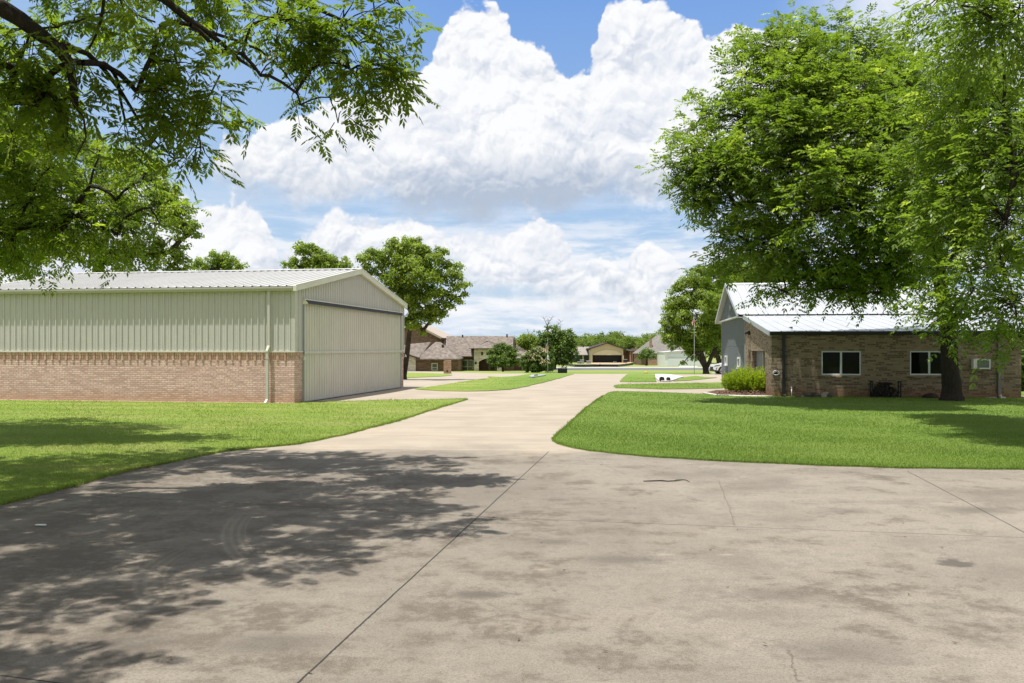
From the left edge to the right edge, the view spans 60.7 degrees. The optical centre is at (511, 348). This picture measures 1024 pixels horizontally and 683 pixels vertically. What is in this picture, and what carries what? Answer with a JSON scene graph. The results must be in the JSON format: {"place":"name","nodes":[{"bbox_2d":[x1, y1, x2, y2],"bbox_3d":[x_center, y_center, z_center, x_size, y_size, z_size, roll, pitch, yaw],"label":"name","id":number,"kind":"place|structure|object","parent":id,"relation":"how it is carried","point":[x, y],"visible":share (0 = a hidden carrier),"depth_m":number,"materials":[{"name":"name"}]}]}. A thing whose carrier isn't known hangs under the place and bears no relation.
{"place":"outdoors","nodes":[
{"label":"outdoors","id":0,"kind":"place"},
{"bbox_2d":[407,372,451,377],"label":"lawn","id":1,"kind":"structure","parent":0,"point":[414,375],"depth_m":73.32,"materials":[{"name":"green plant"}]},
{"bbox_2d":[414,374,572,391],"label":"lawn","id":2,"kind":"structure","parent":0,"point":[485,385],"depth_m":45.60,"materials":[{"name":"green plant"}]},
{"bbox_2d":[529,374,545,377],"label":"stone slab","id":3,"kind":"structure","parent":2,"relation":"on","point":[537,375],"depth_m":65.76,"materials":[{"name":"grey stone"}]},
{"bbox_2d":[0,377,1023,504],"bbox_3d":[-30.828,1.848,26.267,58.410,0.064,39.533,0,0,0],"label":"lawn","id":4,"kind":"structure","parent":0,"point":[139,409],"depth_m":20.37,"materials":[{"name":"green plant"}]},
{"bbox_2d":[0,4,211,296],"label":"pecan tree","id":5,"kind":"object","parent":4,"relation":"on","point":[28,195],"visible":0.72,"depth_m":16.93,"materials":[{"name":"green plant"}]},
{"bbox_2d":[0,0,442,204],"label":"pecan tree","id":6,"kind":"object","parent":4,"relation":"on","point":[34,89],"visible":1,"depth_m":10.86,"materials":[{"name":"green plant"}]},
{"bbox_2d":[0,371,1023,682],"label":"driveway","id":7,"kind":"structure","parent":0,"point":[448,567],"depth_m":7.44,"materials":[{"name":"concrete"}]},
{"bbox_2d":[709,363,721,373],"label":"parked car","id":8,"kind":"object","parent":7,"relation":"on","point":[716,368],"visible":0.3,"depth_m":86.07,"materials":[{"name":"white paint"}]},
{"bbox_2d":[0,0,1023,340],"label":"sky","id":9,"kind":"structure","parent":0,"point":[525,171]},
{"bbox_2d":[425,355,725,389],"bbox_3d":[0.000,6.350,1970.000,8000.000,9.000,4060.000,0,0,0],"label":"ground","id":10,"kind":"structure","parent":0,"point":[714,361],"depth_m":135.24,"materials":[{"name":"green plant"}]},
{"bbox_2d":[0,118,204,282],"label":"shade tree","id":11,"kind":"object","parent":10,"relation":"on","point":[186,230],"visible":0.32,"depth_m":51.21,"materials":[{"name":"green plant"}]},
{"bbox_2d":[0,268,407,402],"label":"hangar","id":12,"kind":"structure","parent":10,"relation":"on","point":[277,336],"depth_m":30.38,"materials":[{"name":"beige metal"}]},
{"bbox_2d":[302,299,402,401],"bbox_3d":[-6.119,0.088,35.400,0.195,3.565,11.470,0,0,10],"label":"hangar door","id":13,"kind":"structure","parent":12,"relation":"in","point":[348,350],"depth_m":34.02,"materials":[{"name":"beige paint"}]},
{"bbox_2d":[190,249,249,270],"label":"shade tree","id":14,"kind":"object","parent":10,"relation":"on","point":[217,262],"visible":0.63,"depth_m":81.60,"materials":[{"name":"green plant"}]},
{"bbox_2d":[278,239,353,268],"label":"shade tree","id":15,"kind":"object","parent":10,"relation":"on","point":[320,258],"visible":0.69,"depth_m":71.63,"materials":[{"name":"green plant"}]},
{"bbox_2d":[353,235,472,378],"bbox_3d":[-6.279,-2.482,55.074,7.402,9.384,4.553,0,0,24],"label":"pecan tree","id":16,"kind":"object","parent":10,"relation":"on","point":[408,256],"visible":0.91,"depth_m":54.59,"materials":[{"name":"green plant"}]},
{"bbox_2d":[404,325,450,351],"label":"house","id":17,"kind":"structure","parent":10,"relation":"on","point":[434,335],"depth_m":166.00,"materials":[{"name":"brown brick"}]},
{"bbox_2d":[443,360,451,373],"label":"brick pier","id":18,"kind":"structure","parent":10,"relation":"on","point":[447,366],"depth_m":90.41,"materials":[{"name":"brick"}]},
{"bbox_2d":[403,334,532,370],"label":"house","id":19,"kind":"structure","parent":10,"relation":"on","point":[464,353],"depth_m":147.00,"materials":[{"name":"brown brick"}]},
{"bbox_2d":[431,363,437,370],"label":"window","id":20,"kind":"structure","parent":19,"relation":"in","point":[434,366],"depth_m":139.93,"materials":[{"name":"white glass"}]},
{"bbox_2d":[462,360,472,370],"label":"window","id":21,"kind":"structure","parent":19,"relation":"in","point":[467,365],"depth_m":151.56,"materials":[{"name":"green glass"}]},
{"bbox_2d":[485,342,521,371],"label":"round tree","id":22,"kind":"object","parent":10,"relation":"on","point":[498,357],"visible":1,"depth_m":131.40,"materials":[{"name":"green plant"}]},
{"bbox_2d":[515,332,539,351],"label":"oak tree","id":23,"kind":"object","parent":10,"relation":"on","point":[528,343],"visible":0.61,"depth_m":179.40,"materials":[{"name":"green plant"}]},
{"bbox_2d":[519,346,555,372],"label":"crape myrtle","id":24,"kind":"object","parent":10,"relation":"on","point":[534,356],"visible":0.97,"depth_m":111.53,"materials":[{"name":"green plant"}]},
{"bbox_2d":[545,339,549,371],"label":"flagpole","id":25,"kind":"object","parent":10,"relation":"on","point":[546,348],"visible":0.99,"depth_m":109.24,"materials":[{"name":"metal"}]},
{"bbox_2d":[527,315,579,367],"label":"oak tree","id":26,"kind":"object","parent":10,"relation":"on","point":[558,340],"visible":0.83,"depth_m":171.07,"materials":[{"name":"green plant"}]},
{"bbox_2d":[558,367,566,372],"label":"iron fence","id":27,"kind":"object","parent":10,"relation":"on","point":[561,370],"visible":0.83,"depth_m":103.61,"materials":[{"name":"black metal"}]},
{"bbox_2d":[573,346,589,362],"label":"house","id":28,"kind":"structure","parent":10,"relation":"on","point":[584,353],"depth_m":338.00,"materials":[{"name":"beige"}]},
{"bbox_2d":[577,337,593,346],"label":"woodland tree","id":29,"kind":"object","parent":10,"relation":"on","point":[584,344],"visible":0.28,"depth_m":369.67,"materials":[{"name":"green plant"}]},
{"bbox_2d":[544,362,633,366],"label":"silt fence","id":30,"kind":"object","parent":10,"relation":"on","point":[603,365],"visible":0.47,"depth_m":219.43,"materials":[{"name":"black fabric"}]},
{"bbox_2d":[588,335,609,344],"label":"woodland tree","id":31,"kind":"object","parent":10,"relation":"on","point":[597,341],"visible":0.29,"depth_m":373.42,"materials":[{"name":"green plant"}]},
{"bbox_2d":[586,343,625,362],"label":"hangar","id":32,"kind":"structure","parent":10,"relation":"on","point":[605,353],"depth_m":330.00,"materials":[{"name":"beige"}]},
{"bbox_2d":[593,350,621,354],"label":"raised door","id":33,"kind":"structure","parent":32,"relation":"in","point":[604,352],"depth_m":329.74,"materials":[{"name":"beige metal"}]},
{"bbox_2d":[594,331,619,345],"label":"woodland tree","id":34,"kind":"object","parent":10,"relation":"on","point":[611,341],"visible":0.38,"depth_m":375.01,"materials":[{"name":"green plant"}]},
{"bbox_2d":[601,330,627,355],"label":"woodland tree","id":35,"kind":"object","parent":10,"relation":"on","point":[618,333],"visible":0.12,"depth_m":410.72,"materials":[{"name":"green plant"}]},
{"bbox_2d":[616,335,639,353],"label":"woodland tree","id":36,"kind":"object","parent":10,"relation":"on","point":[629,341],"visible":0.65,"depth_m":373.45,"materials":[{"name":"green plant"}]},
{"bbox_2d":[624,348,631,361],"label":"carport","id":37,"kind":"object","parent":10,"relation":"on","point":[627,355],"visible":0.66,"depth_m":356.00,"materials":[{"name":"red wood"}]},
{"bbox_2d":[627,347,636,361],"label":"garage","id":38,"kind":"structure","parent":10,"relation":"on","point":[634,350],"depth_m":365.61,"materials":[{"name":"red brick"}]},
{"bbox_2d":[556,367,709,367],"bbox_3d":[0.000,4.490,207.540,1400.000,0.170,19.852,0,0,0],"label":"runway edge","id":39,"kind":"object","parent":10,"relation":"on","point":[631,367],"depth_m":206.31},
{"bbox_2d":[636,337,650,344],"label":"woodland tree","id":40,"kind":"object","parent":10,"relation":"on","point":[644,341],"visible":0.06,"depth_m":343.46,"materials":[{"name":"green plant"}]},
{"bbox_2d":[637,346,656,365],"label":"round tree","id":41,"kind":"object","parent":10,"relation":"on","point":[645,352],"visible":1,"depth_m":247.34,"materials":[{"name":"green plant"}]},
{"bbox_2d":[640,333,655,338],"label":"woodland tree","id":42,"kind":"object","parent":10,"relation":"on","point":[646,334],"visible":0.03,"depth_m":422.96,"materials":[{"name":"green plant"}]},
{"bbox_2d":[648,331,664,339],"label":"woodland tree","id":43,"kind":"object","parent":10,"relation":"on","point":[651,335],"visible":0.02,"depth_m":318.94,"materials":[{"name":"green plant"}]},
{"bbox_2d":[633,335,682,364],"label":"house","id":44,"kind":"structure","parent":10,"relation":"on","point":[655,344],"depth_m":264.00,"materials":[{"name":"brown brick"}]},
{"bbox_2d":[655,374,683,381],"bbox_3d":[11.800,2.050,65.687,2.040,0.854,32.503,0,0,9],"label":"culvert","id":45,"kind":"object","parent":10,"relation":"on","point":[665,377],"visible":0.96,"depth_m":58.91,"materials":[{"name":"white concrete"}]},
{"bbox_2d":[657,350,704,365],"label":"hangar","id":46,"kind":"structure","parent":10,"relation":"on","point":[671,358],"depth_m":235.92,"materials":[{"name":"white paint"}]},
{"bbox_2d":[668,354,699,365],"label":"door","id":47,"kind":"structure","parent":46,"relation":"in","point":[673,359],"depth_m":235.94,"materials":[{"name":"white metal"}]},
{"bbox_2d":[692,311,694,373],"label":"flagpole","id":48,"kind":"object","parent":10,"relation":"on","point":[693,321],"visible":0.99,"depth_m":89.56,"materials":[{"name":"metal"}]},
{"bbox_2d":[679,329,717,358],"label":"woodland tree","id":49,"kind":"object","parent":10,"relation":"on","point":[708,350],"visible":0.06,"depth_m":295.52,"materials":[{"name":"green plant"}]},
{"bbox_2d":[658,260,744,373],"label":"oak tree","id":50,"kind":"object","parent":10,"relation":"on","point":[679,308],"visible":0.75,"depth_m":91.72,"materials":[{"name":"green plant"}]},
{"bbox_2d":[702,338,721,363],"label":"woodland tree","id":51,"kind":"object","parent":10,"relation":"on","point":[720,349],"visible":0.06,"depth_m":297.91,"materials":[{"name":"green plant"}]},
{"bbox_2d":[704,254,793,362],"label":"oak tree","id":52,"kind":"object","parent":10,"relation":"on","point":[718,358],"visible":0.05,"depth_m":100.36,"materials":[{"name":"green plant"}]},
{"bbox_2d":[715,281,1020,397],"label":"workshop","id":53,"kind":"structure","parent":10,"relation":"on","point":[834,354],"depth_m":33.09,"materials":[{"name":"beige brick"}]},
{"bbox_2d":[756,351,763,371],"bbox_3d":[10.632,0.990,37.557,0.070,1.720,2.108,0,0,8],"label":"door","id":54,"kind":"structure","parent":53,"relation":"in","point":[759,355],"depth_m":37.58,"materials":[{"name":"grey"}]},
{"bbox_2d":[821,351,860,374],"bbox_3d":[12.412,0.550,33.026,1.430,0.911,0.088,0,0,8],"label":"window","id":55,"kind":"structure","parent":53,"relation":"in","point":[832,362],"depth_m":33.00,"materials":[{"name":"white glass"}]},
{"bbox_2d":[910,351,940,374],"bbox_3d":[15.538,0.543,32.609,1.376,0.899,0.088,0,0,8],"label":"window","id":56,"kind":"structure","parent":53,"relation":"in","point":[919,365],"depth_m":32.62,"materials":[{"name":"glass"}]},
{"bbox_2d":[865,0,1023,389],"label":"pecan tree","id":57,"kind":"object","parent":10,"relation":"on","point":[976,185],"visible":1,"depth_m":19.22,"materials":[{"name":"green plant"}]},
{"bbox_2d":[584,362,630,363],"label":"bare dirt","id":58,"kind":"structure","parent":0,"point":[610,363],"depth_m":300.16,"materials":[{"name":"beige soil"}]},
{"bbox_2d":[554,368,709,369],"bbox_3d":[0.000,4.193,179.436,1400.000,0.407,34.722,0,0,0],"label":"road","id":59,"kind":"structure","parent":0,"point":[633,369],"depth_m":170.71,"materials":[{"name":"grey asphalt"}]},
{"bbox_2d":[620,374,656,381],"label":"lawn","id":60,"kind":"structure","parent":0,"point":[639,376],"depth_m":58.25,"materials":[{"name":"green plant"}]},
{"bbox_2d":[644,479,689,481],"bbox_3d":[2.134,1.830,12.133,0.632,0.022,0.215,0,0,0],"label":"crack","id":61,"kind":"object","parent":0,"point":[668,481],"visible":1,"depth_m":12.13,"materials":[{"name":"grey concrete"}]},
{"bbox_2d":[613,382,723,388],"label":"lawn","id":62,"kind":"structure","parent":0,"point":[716,384],"depth_m":41.82,"materials":[{"name":"green plant"}]},
{"bbox_2d":[675,376,716,380],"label":"lawn","id":63,"kind":"structure","parent":0,"point":[689,378],"depth_m":58.25,"materials":[{"name":"green plant"}]},
{"bbox_2d":[554,391,1023,469],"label":"lawn","id":64,"kind":"structure","parent":0,"point":[690,411],"depth_m":20.64,"materials":[{"name":"green plant"}]},
{"bbox_2d":[702,392,771,395],"bbox_3d":[8.453,1.820,34.224,1.065,0.090,3.465,0,0,-36],"label":"bed edging","id":65,"kind":"object","parent":64,"relation":"on","point":[736,395],"visible":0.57,"depth_m":33.39,"materials":[{"name":"grey concrete"}]},
{"bbox_2d":[708,390,766,394],"bbox_3d":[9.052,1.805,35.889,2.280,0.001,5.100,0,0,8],"label":"planting bed","id":66,"kind":"object","parent":64,"relation":"on","point":[716,391],"visible":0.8,"depth_m":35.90,"materials":[{"name":"brown plant"}]},
{"bbox_2d":[720,364,759,392],"bbox_3d":[9.455,1.236,35.767,1.912,1.254,1.678,0,0,0],"label":"bush","id":67,"kind":"object","parent":66,"relation":"on","point":[738,381],"visible":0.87,"depth_m":35.44,"materials":[{"name":"green plant"}]},
{"bbox_2d":[748,366,764,393],"bbox_3d":[10.034,1.260,35.188,1.020,1.190,1.145,0,0,0],"label":"bush","id":68,"kind":"object","parent":66,"relation":"on","point":[759,385],"visible":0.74,"depth_m":34.92,"materials":[{"name":"green plant"}]},
{"bbox_2d":[795,392,833,396],"bbox_3d":[11.341,1.737,32.838,1.418,0.226,0.374,0,0,8],"label":"stone stack","id":69,"kind":"object","parent":64,"relation":"on","point":[823,394],"visible":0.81,"depth_m":32.71,"materials":[{"name":"grey stone"}]},
{"bbox_2d":[634,0,1023,400],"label":"pecan tree","id":70,"kind":"object","parent":64,"relation":"on","point":[802,106],"visible":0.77,"depth_m":27.39,"materials":[{"name":"green plant"}]},
{"bbox_2d":[870,381,900,397],"bbox_3d":[13.879,1.530,32.522,1.041,0.640,0.320,0,0,8],"label":"firewood rack","id":71,"kind":"object","parent":64,"relation":"on","point":[885,396],"visible":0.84,"depth_m":32.43,"materials":[{"name":"black metal"}]},
{"bbox_2d":[871,382,899,395],"bbox_3d":[13.861,1.508,32.485,0.933,0.521,0.423,0,0,8],"label":"firewood pile","id":72,"kind":"object","parent":71,"relation":"in","point":[883,389],"visible":1,"depth_m":32.34,"materials":[{"name":"brown wood"}]},
{"bbox_2d":[922,393,938,397],"bbox_3d":[15.416,1.746,32.216,0.650,0.208,0.650,0,0,8],"label":"fire bowl","id":73,"kind":"object","parent":64,"relation":"on","point":[930,395],"visible":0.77,"depth_m":32.04,"materials":[{"name":"metal"}]},
{"bbox_2d":[1021,339,1023,390],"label":"holly bush","id":74,"kind":"object","parent":64,"relation":"on","point":[1022,369],"visible":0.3,"depth_m":37.15,"materials":[{"name":"green plant"}]}
]}

